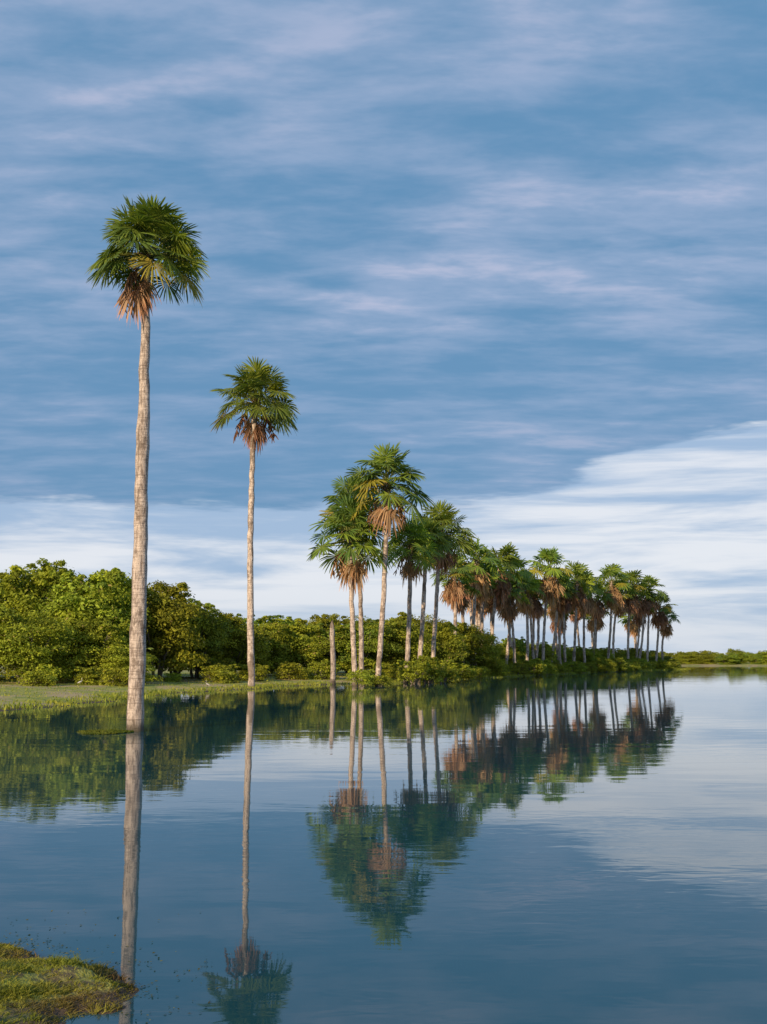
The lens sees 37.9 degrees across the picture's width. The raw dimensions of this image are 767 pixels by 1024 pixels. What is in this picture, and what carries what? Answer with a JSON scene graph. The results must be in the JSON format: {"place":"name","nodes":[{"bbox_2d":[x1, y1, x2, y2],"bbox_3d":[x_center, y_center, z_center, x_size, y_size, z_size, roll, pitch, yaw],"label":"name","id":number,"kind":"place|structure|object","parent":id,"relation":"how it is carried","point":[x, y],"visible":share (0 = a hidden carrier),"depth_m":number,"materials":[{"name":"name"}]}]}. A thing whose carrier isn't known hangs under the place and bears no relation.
{"place":"outdoors","nodes":[
{"label":"outdoors","id":0,"kind":"place"},
{"bbox_2d":[146,648,153,670],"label":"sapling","id":1,"kind":"object","parent":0,"point":[149,659],"visible":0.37,"depth_m":75.43,"materials":[{"name":"green plant"}]},
{"bbox_2d":[0,666,766,1023],"bbox_3d":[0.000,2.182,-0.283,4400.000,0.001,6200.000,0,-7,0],"label":"lake water","id":2,"kind":"structure","parent":0,"point":[570,848],"depth_m":12.91,"materials":[{"name":"teal liquid"}]},
{"bbox_2d":[77,729,133,734],"bbox_3d":[-8.252,6.473,32.942,1.713,0.138,1.846,0,-7,0],"label":"water weed mat","id":3,"kind":"object","parent":2,"relation":"on","point":[100,732],"visible":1,"depth_m":32.66,"materials":[{"name":"green plant"}]},
{"bbox_2d":[5,910,218,1022],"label":"floating weeds","id":4,"kind":"object","parent":2,"relation":"on","point":[105,965],"visible":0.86,"depth_m":8.14,"materials":[{"name":"green plant"}]},
{"bbox_2d":[0,568,672,683],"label":"shoreline thicket","id":5,"kind":"object","parent":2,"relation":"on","point":[299,640],"visible":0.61,"depth_m":106.18,"materials":[{"name":"green plant"}]},
{"bbox_2d":[430,556,475,636],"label":"moriche palm","id":6,"kind":"object","parent":2,"relation":"on","point":[453,594],"visible":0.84,"depth_m":121.52,"materials":[{"name":"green plant"}]},
{"bbox_2d":[441,568,481,662],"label":"moriche palm","id":7,"kind":"object","parent":2,"relation":"on","point":[466,586],"visible":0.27,"depth_m":125.36,"materials":[{"name":"green plant"}]},
{"bbox_2d":[463,561,482,655],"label":"moriche palm","id":8,"kind":"object","parent":2,"relation":"on","point":[470,606],"visible":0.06,"depth_m":132.41,"materials":[{"name":"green plant"}]},
{"bbox_2d":[454,537,503,665],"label":"moriche palm","id":9,"kind":"object","parent":2,"relation":"on","point":[481,586],"visible":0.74,"depth_m":129.76,"materials":[{"name":"green plant"}]},
{"bbox_2d":[466,587,494,630],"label":"moriche palm","id":10,"kind":"object","parent":2,"relation":"on","point":[488,610],"visible":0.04,"depth_m":141.76,"materials":[{"name":"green plant"}]},
{"bbox_2d":[471,580,498,630],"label":"moriche palm","id":11,"kind":"object","parent":2,"relation":"on","point":[478,607],"visible":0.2,"depth_m":137.33,"materials":[{"name":"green plant"}]},
{"bbox_2d":[476,559,505,653],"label":"moriche palm","id":12,"kind":"object","parent":2,"relation":"on","point":[483,597],"visible":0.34,"depth_m":133.59,"materials":[{"name":"green plant"}]},
{"bbox_2d":[486,573,513,644],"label":"moriche palm","id":13,"kind":"object","parent":2,"relation":"on","point":[500,605],"visible":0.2,"depth_m":142.21,"materials":[{"name":"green plant"}]},
{"bbox_2d":[479,542,522,661],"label":"moriche palm","id":14,"kind":"object","parent":2,"relation":"on","point":[502,590],"visible":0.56,"depth_m":139.44,"materials":[{"name":"green plant"}]},
{"bbox_2d":[505,580,513,661],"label":"moriche palm","id":15,"kind":"object","parent":2,"relation":"on","point":[511,645],"visible":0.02,"depth_m":150.93,"materials":[{"name":"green plant"}]},
{"bbox_2d":[497,576,530,663],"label":"moriche palm","id":16,"kind":"object","parent":2,"relation":"on","point":[508,611],"visible":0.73,"depth_m":145.94,"materials":[{"name":"green plant"}]},
{"bbox_2d":[502,551,533,663],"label":"moriche palm","id":17,"kind":"object","parent":2,"relation":"on","point":[525,574],"visible":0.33,"depth_m":147.05,"materials":[{"name":"green plant"}]},
{"bbox_2d":[515,568,545,660],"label":"moriche palm","id":18,"kind":"object","parent":2,"relation":"on","point":[523,608],"visible":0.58,"depth_m":150.92,"materials":[{"name":"green plant"}]},
{"bbox_2d":[521,576,545,658],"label":"moriche palm","id":19,"kind":"object","parent":2,"relation":"on","point":[534,610],"visible":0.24,"depth_m":155.58,"materials":[{"name":"green plant"}]},
{"bbox_2d":[531,597,540,658],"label":"moriche palm","id":20,"kind":"object","parent":2,"relation":"on","point":[533,623],"visible":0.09,"depth_m":160.11,"materials":[{"name":"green plant"}]},
{"bbox_2d":[528,580,547,658],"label":"moriche palm","id":21,"kind":"object","parent":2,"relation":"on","point":[540,614],"visible":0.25,"depth_m":158.87,"materials":[{"name":"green plant"}]},
{"bbox_2d":[525,546,573,659],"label":"moriche palm","id":22,"kind":"object","parent":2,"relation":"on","point":[550,586],"visible":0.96,"depth_m":155.36,"materials":[{"name":"green plant"}]},
{"bbox_2d":[542,591,566,663],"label":"moriche palm","id":23,"kind":"object","parent":2,"relation":"on","point":[552,615],"visible":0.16,"depth_m":168.89,"materials":[{"name":"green plant"}]},
{"bbox_2d":[542,566,576,661],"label":"moriche palm","id":24,"kind":"object","parent":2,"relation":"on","point":[561,601],"visible":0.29,"depth_m":163.91,"materials":[{"name":"green plant"}]},
{"bbox_2d":[543,606,578,636],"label":"moriche palm","id":25,"kind":"object","parent":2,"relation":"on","point":[552,622],"visible":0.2,"depth_m":173.48,"materials":[{"name":"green plant"}]},
{"bbox_2d":[553,578,579,661],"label":"moriche palm","id":26,"kind":"object","parent":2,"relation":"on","point":[568,603],"visible":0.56,"depth_m":164.01,"materials":[{"name":"green plant"}]},
{"bbox_2d":[558,580,574,663],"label":"moriche palm","id":27,"kind":"object","parent":2,"relation":"on","point":[559,640],"visible":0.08,"depth_m":168.86,"materials":[{"name":"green plant"}]},
{"bbox_2d":[563,561,597,661],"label":"moriche palm","id":28,"kind":"object","parent":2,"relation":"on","point":[581,586],"visible":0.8,"depth_m":167.03,"materials":[{"name":"green plant"}]},
{"bbox_2d":[572,570,606,663],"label":"moriche palm","id":29,"kind":"object","parent":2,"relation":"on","point":[590,604],"visible":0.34,"depth_m":173.95,"materials":[{"name":"green plant"}]},
{"bbox_2d":[586,600,612,648],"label":"moriche palm","id":30,"kind":"object","parent":2,"relation":"on","point":[600,624],"visible":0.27,"depth_m":182.51,"materials":[{"name":"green plant"}]},
{"bbox_2d":[586,581,615,652],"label":"moriche palm","id":31,"kind":"object","parent":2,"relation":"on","point":[599,615],"visible":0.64,"depth_m":178.84,"materials":[{"name":"green plant"}]},
{"bbox_2d":[594,563,631,657],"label":"moriche palm","id":32,"kind":"object","parent":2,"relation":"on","point":[612,571],"visible":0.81,"depth_m":181.17,"materials":[{"name":"green plant"}]},
{"bbox_2d":[603,577,638,656],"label":"moriche palm","id":33,"kind":"object","parent":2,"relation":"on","point":[622,611],"visible":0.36,"depth_m":186.96,"materials":[{"name":"green plant"}]},
{"bbox_2d":[619,612,634,647],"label":"moriche palm","id":34,"kind":"object","parent":2,"relation":"on","point":[625,626],"visible":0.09,"depth_m":205.59,"materials":[{"name":"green plant"}]},
{"bbox_2d":[616,569,650,658],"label":"moriche palm","id":35,"kind":"object","parent":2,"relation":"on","point":[634,605],"visible":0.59,"depth_m":188.87,"materials":[{"name":"green plant"}]},
{"bbox_2d":[633,600,655,656],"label":"moriche palm","id":36,"kind":"object","parent":2,"relation":"on","point":[637,621],"visible":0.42,"depth_m":196.18,"materials":[{"name":"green plant"}]},
{"bbox_2d":[638,574,667,661],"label":"moriche palm","id":37,"kind":"object","parent":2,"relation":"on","point":[649,579],"visible":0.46,"depth_m":196.96,"materials":[{"name":"green plant"}]},
{"bbox_2d":[650,591,678,660],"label":"moriche palm","id":38,"kind":"object","parent":2,"relation":"on","point":[660,620],"visible":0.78,"depth_m":202.59,"materials":[{"name":"green plant"}]},
{"bbox_2d":[658,648,766,664],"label":"distant tree line","id":39,"kind":"object","parent":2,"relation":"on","point":[733,656],"visible":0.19,"depth_m":293.62,"materials":[{"name":"green plant"}]},
{"bbox_2d":[0,662,766,1023],"bbox_3d":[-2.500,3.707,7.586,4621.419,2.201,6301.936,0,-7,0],"label":"ground","id":40,"kind":"structure","parent":0,"point":[64,974],"depth_m":8.24,"materials":[{"name":"green plant"}]},
{"bbox_2d":[0,558,93,676],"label":"broadleaf tree","id":41,"kind":"object","parent":40,"relation":"on","point":[17,590],"visible":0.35,"depth_m":83.71,"materials":[{"name":"green plant"}]},
{"bbox_2d":[0,942,137,1023],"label":"foreground grass","id":42,"kind":"structure","parent":40,"relation":"on","point":[13,990],"depth_m":7.25,"materials":[{"name":"green plant"}]},
{"bbox_2d":[30,567,152,665],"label":"broadleaf tree","id":43,"kind":"object","parent":40,"relation":"on","point":[80,595],"visible":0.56,"depth_m":81.94,"materials":[{"name":"green plant"}]},
{"bbox_2d":[85,193,209,731],"bbox_3d":[-7.483,-1.591,34.660,3.842,17.306,3.794,4,-8,-26],"label":"moriche palm","id":44,"kind":"object","parent":40,"relation":"on","point":[152,223],"visible":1,"depth_m":34.74,"materials":[{"name":"green plant"}]},
{"bbox_2d":[115,580,210,679],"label":"broadleaf tree","id":45,"kind":"object","parent":40,"relation":"on","point":[168,629],"visible":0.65,"depth_m":86.12,"materials":[{"name":"green plant"}]},
{"bbox_2d":[157,602,236,677],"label":"broadleaf tree","id":46,"kind":"object","parent":40,"relation":"on","point":[212,631],"visible":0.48,"depth_m":92.26,"materials":[{"name":"green plant"}]},
{"bbox_2d":[184,613,274,670],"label":"broadleaf tree","id":47,"kind":"object","parent":40,"relation":"on","point":[237,641],"visible":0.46,"depth_m":97.96,"materials":[{"name":"green plant"}]},
{"bbox_2d":[208,355,300,687],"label":"moriche palm","id":48,"kind":"object","parent":40,"relation":"on","point":[251,383],"visible":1,"depth_m":81.17,"materials":[{"name":"green plant"}]},
{"bbox_2d":[330,620,335,684],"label":"dead palm trunk","id":49,"kind":"object","parent":40,"relation":"on","point":[332,659],"visible":0.95,"depth_m":91.11,"materials":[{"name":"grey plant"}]},
{"bbox_2d":[0,668,684,710],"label":"bank grass","id":50,"kind":"structure","parent":40,"relation":"on","point":[150,693],"depth_m":70.11,"materials":[{"name":"green plant"}]},
{"bbox_2d":[16,655,681,686],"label":"shoreline shrubs","id":51,"kind":"object","parent":40,"relation":"on","point":[423,669],"visible":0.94,"depth_m":95.31,"materials":[{"name":"green plant"}]},
{"bbox_2d":[319,470,381,678],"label":"moriche palm","id":52,"kind":"object","parent":40,"relation":"on","point":[343,490],"visible":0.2,"depth_m":96.64,"materials":[{"name":"green plant"}]},
{"bbox_2d":[307,492,399,685],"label":"moriche palm","id":53,"kind":"object","parent":40,"relation":"on","point":[352,572],"visible":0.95,"depth_m":87.70,"materials":[{"name":"green plant"}]},
{"bbox_2d":[343,443,435,685],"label":"moriche palm","id":54,"kind":"object","parent":40,"relation":"on","point":[387,460],"visible":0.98,"depth_m":87.17,"materials":[{"name":"green plant"}]},
{"bbox_2d":[381,516,442,682],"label":"moriche palm","id":55,"kind":"object","parent":40,"relation":"on","point":[410,544],"visible":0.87,"depth_m":96.49,"materials":[{"name":"green plant"}]},
{"bbox_2d":[406,517,453,681],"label":"moriche palm","id":56,"kind":"object","parent":40,"relation":"on","point":[433,529],"visible":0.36,"depth_m":100.64,"materials":[{"name":"green plant"}]},
{"bbox_2d":[407,500,478,680],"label":"moriche palm","id":57,"kind":"object","parent":40,"relation":"on","point":[443,514],"visible":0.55,"depth_m":105.75,"materials":[{"name":"green plant"}]},
{"bbox_2d":[569,608,581,647],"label":"moriche palm","id":58,"kind":"object","parent":40,"relation":"on","point":[572,617],"visible":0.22,"depth_m":187.14,"materials":[{"name":"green plant"}]},
{"bbox_2d":[580,614,597,647],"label":"moriche palm","id":59,"kind":"object","parent":40,"relation":"on","point":[589,619],"visible":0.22,"depth_m":192.00,"materials":[{"name":"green plant"}]},
{"bbox_2d":[617,613,645,648],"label":"moriche palm","id":60,"kind":"object","parent":40,"relation":"on","point":[633,629],"visible":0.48,"depth_m":200.48,"materials":[{"name":"green plant"}]},
{"bbox_2d":[636,582,657,658],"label":"moriche palm","id":61,"kind":"object","parent":40,"relation":"on","point":[645,607],"visible":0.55,"depth_m":193.66,"materials":[{"name":"green plant"}]},
{"bbox_2d":[659,610,680,659],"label":"moriche palm","id":62,"kind":"object","parent":40,"relation":"on","point":[667,633],"visible":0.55,"depth_m":206.80,"materials":[{"name":"green plant"}]},
{"bbox_2d":[0,0,766,654],"label":"sky","id":63,"kind":"structure","parent":0,"point":[519,247],"materials":[{"name":"blue"}]}
]}

